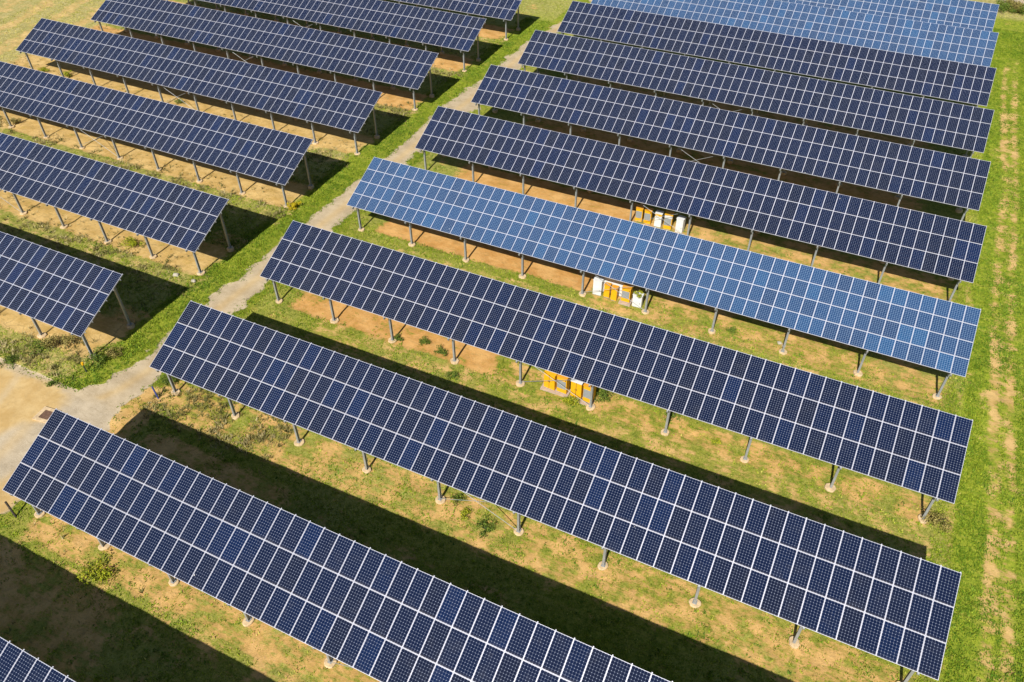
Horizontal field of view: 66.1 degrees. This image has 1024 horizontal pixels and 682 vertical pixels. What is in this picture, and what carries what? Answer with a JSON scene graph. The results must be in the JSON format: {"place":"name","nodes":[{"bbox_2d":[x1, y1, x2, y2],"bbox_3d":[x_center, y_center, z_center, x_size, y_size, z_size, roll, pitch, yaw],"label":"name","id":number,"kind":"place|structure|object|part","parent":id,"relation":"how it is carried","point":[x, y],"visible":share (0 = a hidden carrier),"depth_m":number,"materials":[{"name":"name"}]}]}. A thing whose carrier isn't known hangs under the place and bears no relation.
{"place":"outdoors","nodes":[
{"label":"outdoors","id":0,"kind":"place"},
{"bbox_2d":[0,0,591,514],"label":"gravel path","id":1,"kind":"structure","parent":0,"point":[24,396],"depth_m":60.43,"materials":[{"name":"beige gravel"}]},
{"bbox_2d":[32,406,59,422],"bbox_3d":[-34.370,5.553,58.246,1.500,0.300,1.300,13,44,14],"label":"access chamber","id":2,"kind":"object","parent":1,"relation":"on","point":[44,414],"visible":0.61,"depth_m":58.16,"materials":[{"name":"concrete"}]},
{"bbox_2d":[0,0,1023,681],"bbox_3d":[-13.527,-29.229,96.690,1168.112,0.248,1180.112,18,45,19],"label":"ground","id":3,"kind":"structure","parent":0,"point":[22,586],"depth_m":57.04,"materials":[{"name":"soil"}]},
{"bbox_2d":[0,353,19,368],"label":"shrub","id":4,"kind":"object","parent":3,"relation":"on","point":[10,359],"visible":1,"depth_m":62.22,"materials":[{"name":"green plant"}]},
{"bbox_2d":[4,501,16,517],"bbox_3d":[-32.535,11.001,51.166,0.601,1.422,0.134,33,51,31],"label":"marker post","id":5,"kind":"object","parent":3,"relation":"on","point":[10,509],"visible":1,"depth_m":51.08,"materials":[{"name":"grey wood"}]},
{"bbox_2d":[3,117,20,124],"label":"shrub","id":6,"kind":"object","parent":3,"relation":"on","point":[14,121],"visible":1,"depth_m":92.51,"materials":[{"name":"green plant"}]},
{"bbox_2d":[0,637,75,681],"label":"solar array","id":7,"kind":"object","parent":3,"relation":"on","point":[17,664],"visible":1,"depth_m":38.47,"materials":[{"name":"glass"}]},
{"bbox_2d":[27,338,50,357],"bbox_3d":[-38.112,0.404,63.440,1.907,0.714,2.046,-25,48,-25],"label":"shrub","id":8,"kind":"object","parent":3,"relation":"on","point":[38,346],"visible":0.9,"depth_m":63.37,"materials":[{"name":"green plant"}]},
{"bbox_2d":[38,67,49,71],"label":"shrub","id":9,"kind":"object","parent":3,"relation":"on","point":[44,69],"visible":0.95,"depth_m":103.89,"materials":[{"name":"green plant"}]},
{"bbox_2d":[46,379,57,386],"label":"shrub","id":10,"kind":"object","parent":3,"relation":"on","point":[51,383],"visible":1,"depth_m":60.48,"materials":[{"name":"green plant"}]},
{"bbox_2d":[40,333,75,347],"bbox_3d":[-36.585,-0.065,63.668,2.637,0.960,1.856,-2,42,-2],"label":"shrub","id":11,"kind":"object","parent":3,"relation":"on","point":[54,339],"visible":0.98,"depth_m":63.48,"materials":[{"name":"green plant"}]},
{"bbox_2d":[0,232,134,358],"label":"solar array","id":12,"kind":"object","parent":3,"relation":"on","point":[79,290],"visible":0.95,"depth_m":62.59,"materials":[{"name":"glass"}]},
{"bbox_2d":[63,69,72,76],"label":"shrub","id":13,"kind":"object","parent":3,"relation":"on","point":[65,73],"visible":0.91,"depth_m":102.62,"materials":[{"name":"green plant"}]},
{"bbox_2d":[84,346,105,369],"bbox_3d":[-32.812,1.393,62.100,2.261,0.912,1.544,41,56,36],"label":"shrub","id":14,"kind":"object","parent":3,"relation":"on","point":[97,357],"visible":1,"depth_m":61.98,"materials":[{"name":"green plant"}]},
{"bbox_2d":[75,550,115,586],"bbox_3d":[-25.480,14.124,48.041,2.254,0.739,2.709,-24,47,-24],"label":"shrub","id":15,"kind":"object","parent":3,"relation":"on","point":[103,574],"visible":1,"depth_m":48.04,"materials":[{"name":"green plant"}]},
{"bbox_2d":[104,345,122,358],"bbox_3d":[-31.801,0.817,62.880,1.767,0.737,1.498,18,45,19],"label":"shrub","id":16,"kind":"object","parent":3,"relation":"on","point":[110,352],"visible":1,"depth_m":62.73,"materials":[{"name":"green plant"}]},
{"bbox_2d":[0,133,233,275],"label":"solar array","id":17,"kind":"object","parent":3,"relation":"on","point":[170,213],"visible":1,"depth_m":72.92,"materials":[{"name":"glass"}]},
{"bbox_2d":[119,236,144,249],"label":"shrub","id":18,"kind":"object","parent":3,"relation":"on","point":[132,241],"visible":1,"depth_m":73.91,"materials":[{"name":"green plant"}]},
{"bbox_2d":[0,61,313,207],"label":"solar array","id":19,"kind":"object","parent":3,"relation":"on","point":[260,152],"visible":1,"depth_m":83.25,"materials":[{"name":"glass"}]},
{"bbox_2d":[156,374,175,385],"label":"shrub","id":20,"kind":"object","parent":3,"relation":"on","point":[165,381],"visible":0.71,"depth_m":60.42,"materials":[{"name":"green plant"}]},
{"bbox_2d":[174,98,183,103],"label":"shrub","id":21,"kind":"object","parent":3,"relation":"on","point":[177,100],"visible":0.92,"depth_m":96.53,"materials":[{"name":"green plant"}]},
{"bbox_2d":[16,18,381,155],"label":"solar array","id":22,"kind":"object","parent":3,"relation":"on","point":[337,106],"visible":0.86,"depth_m":92.55,"materials":[{"name":"glass"}]},
{"bbox_2d":[0,0,482,642],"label":"scrub","id":23,"kind":"object","parent":3,"relation":"on","point":[204,400],"visible":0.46,"depth_m":67.94,"materials":[{"name":"green plant"}]},
{"bbox_2d":[90,0,438,110],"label":"solar array","id":24,"kind":"object","parent":3,"relation":"on","point":[392,64],"visible":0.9,"depth_m":100.45,"materials":[{"name":"glass"}]},
{"bbox_2d":[286,200,300,209],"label":"shrub","id":25,"kind":"object","parent":3,"relation":"on","point":[293,205],"visible":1,"depth_m":78.62,"materials":[{"name":"yellow plant"}]},
{"bbox_2d":[167,0,485,71],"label":"solar array","id":26,"kind":"object","parent":3,"relation":"on","point":[426,26],"visible":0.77,"depth_m":106.19,"materials":[{"name":"glass"}]},
{"bbox_2d":[2,408,672,681],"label":"solar array","id":27,"kind":"object","parent":3,"relation":"on","point":[419,635],"visible":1,"depth_m":43.43,"materials":[{"name":"glass"}]},
{"bbox_2d":[393,333,403,340],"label":"shrub","id":28,"kind":"object","parent":3,"relation":"on","point":[397,337],"visible":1,"depth_m":64.10,"materials":[{"name":"green plant"}]},
{"bbox_2d":[418,336,430,344],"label":"shrub","id":29,"kind":"object","parent":3,"relation":"on","point":[424,341],"visible":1,"depth_m":63.72,"materials":[{"name":"green plant"}]},
{"bbox_2d":[433,345,447,355],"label":"shrub","id":30,"kind":"object","parent":3,"relation":"on","point":[440,351],"visible":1,"depth_m":62.81,"materials":[{"name":"green plant"}]},
{"bbox_2d":[445,371,459,379],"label":"shrub","id":31,"kind":"object","parent":3,"relation":"on","point":[454,374],"visible":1,"depth_m":60.80,"materials":[{"name":"green plant"}]},
{"bbox_2d":[385,0,521,40],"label":"solar array","id":32,"kind":"object","parent":3,"relation":"on","point":[505,10],"visible":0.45,"depth_m":110.89,"materials":[{"name":"glass"}]},
{"bbox_2d":[449,494,462,505],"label":"shrub","id":33,"kind":"object","parent":3,"relation":"on","point":[459,497],"visible":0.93,"depth_m":52.08,"materials":[{"name":"green plant"}]},
{"bbox_2d":[459,508,470,520],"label":"shrub","id":34,"kind":"object","parent":3,"relation":"on","point":[463,514],"visible":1,"depth_m":51.23,"materials":[{"name":"green plant"}]},
{"bbox_2d":[474,515,496,538],"bbox_3d":[-1.802,11.885,50.543,1.337,0.585,1.571,32,51,31],"label":"shrub","id":35,"kind":"object","parent":3,"relation":"on","point":[484,525],"visible":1,"depth_m":50.52,"materials":[{"name":"green plant"}]},
{"bbox_2d":[149,300,960,681],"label":"solar array","id":36,"kind":"object","parent":3,"relation":"on","point":[629,506],"visible":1,"depth_m":47.44,"materials":[{"name":"glass"}]},
{"bbox_2d":[540,383,570,396],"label":"plinth","id":37,"kind":"structure","parent":3,"relation":"on","point":[543,388],"depth_m":59.66,"materials":[{"name":"beige concrete"}]},
{"bbox_2d":[544,370,557,390],"bbox_3d":[2.942,2.988,59.581,0.980,1.765,0.630,22,46,23],"label":"electrical cabinet","id":38,"kind":"object","parent":37,"relation":"on","point":[551,385],"visible":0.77,"depth_m":59.22,"materials":[{"name":"metal"}]},
{"bbox_3d":[2.595,2.996,59.420,0.425,1.370,0.043,22,46,23],"label":"door","id":39,"kind":"part","parent":38,"relation":"part of","materials":[{"name":"yellow paint"}]},
{"bbox_3d":[2.998,3.164,59.231,0.425,1.370,0.043,22,46,23],"label":"door","id":40,"kind":"part","parent":38,"relation":"part of","materials":[{"name":"yellow paint"}]},
{"bbox_2d":[557,374,569,393],"bbox_3d":[3.854,3.237,59.209,0.860,1.845,0.630,21,46,22],"label":"electrical cabinet","id":41,"kind":"object","parent":37,"relation":"on","point":[563,381],"visible":0.8,"depth_m":58.86,"materials":[{"name":"yellow metal"}]},
{"bbox_2d":[562,395,579,404],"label":"shrub","id":42,"kind":"object","parent":3,"relation":"on","point":[569,399],"visible":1,"depth_m":58.65,"materials":[{"name":"green plant"}]},
{"bbox_2d":[569,395,595,405],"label":"plinth","id":43,"kind":"structure","parent":3,"relation":"on","point":[582,402],"depth_m":58.85,"materials":[{"name":"beige concrete"}]},
{"bbox_2d":[570,379,583,399],"bbox_3d":[4.879,3.574,58.776,0.920,1.865,0.630,19,46,20],"label":"electrical cabinet","id":44,"kind":"object","parent":43,"relation":"on","point":[577,386],"visible":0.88,"depth_m":58.39,"materials":[{"name":"metal"}]},
{"bbox_3d":[4.554,3.602,58.593,0.395,1.470,0.043,19,46,20],"label":"door","id":45,"kind":"part","parent":44,"relation":"part of","materials":[{"name":"yellow paint"}]},
{"bbox_3d":[4.946,3.742,58.435,0.395,1.470,0.043,19,46,20],"label":"door","id":46,"kind":"part","parent":44,"relation":"part of","materials":[{"name":"yellow paint"}]},
{"bbox_2d":[583,383,595,403],"bbox_3d":[5.753,3.827,58.482,0.760,1.885,0.830,21,46,22],"label":"electrical cabinet","id":47,"kind":"object","parent":43,"relation":"on","point":[586,392],"visible":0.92,"depth_m":58.16,"materials":[{"name":"metal"}]},
{"bbox_2d":[592,276,603,295],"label":"electrical cabinet","id":48,"kind":"object","parent":3,"relation":"on","point":[598,283],"visible":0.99,"depth_m":67.80,"materials":[{"name":"white metal"}]},
{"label":"door","id":49,"kind":"part","parent":48,"relation":"part of","materials":[{"name":"white paint"}]},
{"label":"upper door","id":50,"kind":"part","parent":48,"relation":"part of","materials":[{"name":"white paint"}]},
{"bbox_2d":[594,388,613,403],"bbox_3d":[6.783,4.029,59.038,1.806,0.741,1.639,18,45,19],"label":"shrub","id":51,"kind":"object","parent":3,"relation":"on","point":[605,394],"visible":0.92,"depth_m":58.95,"materials":[{"name":"green plant"}]},
{"bbox_2d":[603,282,611,297],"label":"electrical cabinet","id":52,"kind":"object","parent":3,"relation":"on","point":[607,292],"visible":0.96,"depth_m":67.61,"materials":[{"name":"metal"}]},
{"bbox_2d":[601,276,624,296],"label":"electrical cabinet","id":53,"kind":"object","parent":3,"relation":"on","point":[620,284],"visible":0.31,"depth_m":67.72,"materials":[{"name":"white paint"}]},
{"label":"door","id":54,"kind":"part","parent":53,"relation":"part of","materials":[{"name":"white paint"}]},
{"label":"upper door","id":55,"kind":"part","parent":53,"relation":"part of","materials":[{"name":"white paint"}]},
{"bbox_2d":[611,284,618,300],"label":"electrical cabinet","id":56,"kind":"object","parent":3,"relation":"on","point":[614,294],"visible":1,"depth_m":67.32,"materials":[{"name":"yellow metal"}]},
{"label":"upper door","id":57,"kind":"part","parent":56,"relation":"part of","materials":[{"name":"yellow paint"}]},
{"bbox_2d":[260,220,972,523],"bbox_3d":[4.192,1.056,58.941,53.310,5.882,5.372,18,45,19],"label":"solar array","id":58,"kind":"object","parent":3,"relation":"on","point":[922,449],"visible":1,"depth_m":55.84,"materials":[{"name":"glass"}]},
{"bbox_2d":[618,298,632,306],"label":"plinth","id":59,"kind":"structure","parent":3,"relation":"on","point":[625,303],"depth_m":67.40,"materials":[{"name":"beige concrete"}]},
{"bbox_2d":[621,283,633,302],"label":"electrical cabinet","id":60,"kind":"object","parent":59,"relation":"on","point":[627,291],"visible":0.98,"depth_m":66.81,"materials":[{"name":"metal"}]},
{"bbox_2d":[632,291,643,307],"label":"electrical cabinet","id":61,"kind":"object","parent":3,"relation":"on","point":[638,301],"visible":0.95,"depth_m":66.67,"materials":[{"name":"grey metal"}]},
{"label":"door","id":62,"kind":"part","parent":61,"relation":"part of","materials":[{"name":"white paint"}]},
{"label":"upper door","id":63,"kind":"part","parent":61,"relation":"part of","materials":[{"name":"white paint"}]},
{"bbox_2d":[633,290,642,297],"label":"shrub","id":64,"kind":"object","parent":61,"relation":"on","point":[640,295],"visible":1,"depth_m":66.32,"materials":[{"name":"green plant"}]},
{"bbox_2d":[635,205,644,221],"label":"electrical cabinet","id":65,"kind":"object","parent":3,"relation":"on","point":[639,212],"visible":1,"depth_m":76.21,"materials":[{"name":"yellow metal"}]},
{"bbox_2d":[643,207,653,224],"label":"electrical cabinet","id":66,"kind":"object","parent":3,"relation":"on","point":[648,214],"visible":0.92,"depth_m":75.97,"materials":[{"name":"yellow metal"}]},
{"bbox_2d":[654,210,663,227],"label":"electrical cabinet","id":67,"kind":"object","parent":3,"relation":"on","point":[658,220],"visible":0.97,"depth_m":75.67,"materials":[{"name":"white metal"}]},
{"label":"door","id":68,"kind":"part","parent":67,"relation":"part of","materials":[{"name":"white paint"}]},
{"bbox_2d":[347,157,980,399],"bbox_3d":[9.639,-6.290,67.092,53.169,5.886,5.372,18,45,19],"label":"solar array","id":69,"kind":"object","parent":3,"relation":"on","point":[921,329],"visible":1,"depth_m":64.24,"materials":[{"name":"glass"}]},
{"bbox_2d":[663,211,674,229],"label":"electrical cabinet","id":70,"kind":"object","parent":3,"relation":"on","point":[669,220],"visible":0.94,"depth_m":75.21,"materials":[{"name":"yellow metal"}]},
{"bbox_2d":[664,410,680,420],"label":"shrub","id":71,"kind":"object","parent":3,"relation":"on","point":[672,415],"visible":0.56,"depth_m":57.56,"materials":[{"name":"green plant"}]},
{"bbox_2d":[675,215,685,233],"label":"electrical cabinet","id":72,"kind":"object","parent":3,"relation":"on","point":[680,223],"visible":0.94,"depth_m":74.82,"materials":[{"name":"white metal"}]},
{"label":"door","id":73,"kind":"part","parent":72,"relation":"part of","materials":[{"name":"white paint"}]},
{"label":"upper door","id":74,"kind":"part","parent":72,"relation":"part of","materials":[{"name":"white paint"}]},
{"bbox_2d":[415,106,986,300],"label":"solar array","id":75,"kind":"object","parent":3,"relation":"on","point":[948,247],"visible":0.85,"depth_m":72.55,"materials":[{"name":"glass"}]},
{"bbox_2d":[710,438,720,443],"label":"shrub","id":76,"kind":"object","parent":3,"relation":"on","point":[716,441],"visible":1,"depth_m":55.90,"materials":[{"name":"green plant"}]},
{"bbox_2d":[471,64,990,220],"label":"solar array","id":77,"kind":"object","parent":3,"relation":"on","point":[940,177],"visible":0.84,"depth_m":80.74,"materials":[{"name":"glass"}]},
{"bbox_2d":[725,325,736,334],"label":"shrub","id":78,"kind":"object","parent":3,"relation":"on","point":[732,329],"visible":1,"depth_m":64.75,"materials":[{"name":"green plant"}]},
{"bbox_2d":[518,30,993,157],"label":"solar array","id":79,"kind":"object","parent":3,"relation":"on","point":[950,124],"visible":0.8,"depth_m":88.84,"materials":[{"name":"glass"}]},
{"bbox_2d":[557,1,995,106],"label":"solar array","id":80,"kind":"object","parent":3,"relation":"on","point":[932,77],"visible":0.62,"depth_m":96.79,"materials":[{"name":"glass"}]},
{"bbox_2d":[591,0,998,66],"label":"solar array","id":81,"kind":"object","parent":3,"relation":"on","point":[942,42],"visible":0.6,"depth_m":103.37,"materials":[{"name":"glass"}]},
{"bbox_2d":[777,0,998,31],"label":"solar array","id":82,"kind":"object","parent":3,"relation":"on","point":[970,14],"visible":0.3,"depth_m":107.39,"materials":[{"name":"glass"}]},
{"bbox_2d":[922,506,952,532],"bbox_3d":[27.252,11.523,50.588,2.027,0.797,1.634,18,45,19],"label":"shrub","id":83,"kind":"object","parent":3,"relation":"on","point":[938,518],"visible":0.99,"depth_m":50.58,"materials":[{"name":"green plant"}]},
{"bbox_2d":[994,0,1017,13],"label":"shrub","id":84,"kind":"object","parent":3,"relation":"on","point":[1005,6],"visible":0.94,"depth_m":118.45,"materials":[{"name":"green plant"}]},
{"bbox_2d":[998,0,1022,12],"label":"shrub","id":85,"kind":"object","parent":3,"relation":"on","point":[1011,4],"visible":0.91,"depth_m":118.67,"materials":[{"name":"green plant"}]},
{"bbox_2d":[1005,0,1022,11],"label":"shrub","id":86,"kind":"object","parent":3,"relation":"on","point":[1017,3],"visible":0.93,"depth_m":118.30,"materials":[{"name":"green plant"}]},
{"bbox_2d":[1008,4,1023,14],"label":"shrub","id":87,"kind":"object","parent":3,"relation":"on","point":[1022,9],"visible":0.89,"depth_m":117.75,"materials":[{"name":"green plant"}]},
{"bbox_2d":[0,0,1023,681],"bbox_3d":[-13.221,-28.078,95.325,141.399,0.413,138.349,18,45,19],"label":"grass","id":88,"kind":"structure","parent":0,"point":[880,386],"depth_m":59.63,"materials":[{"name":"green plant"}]}
]}

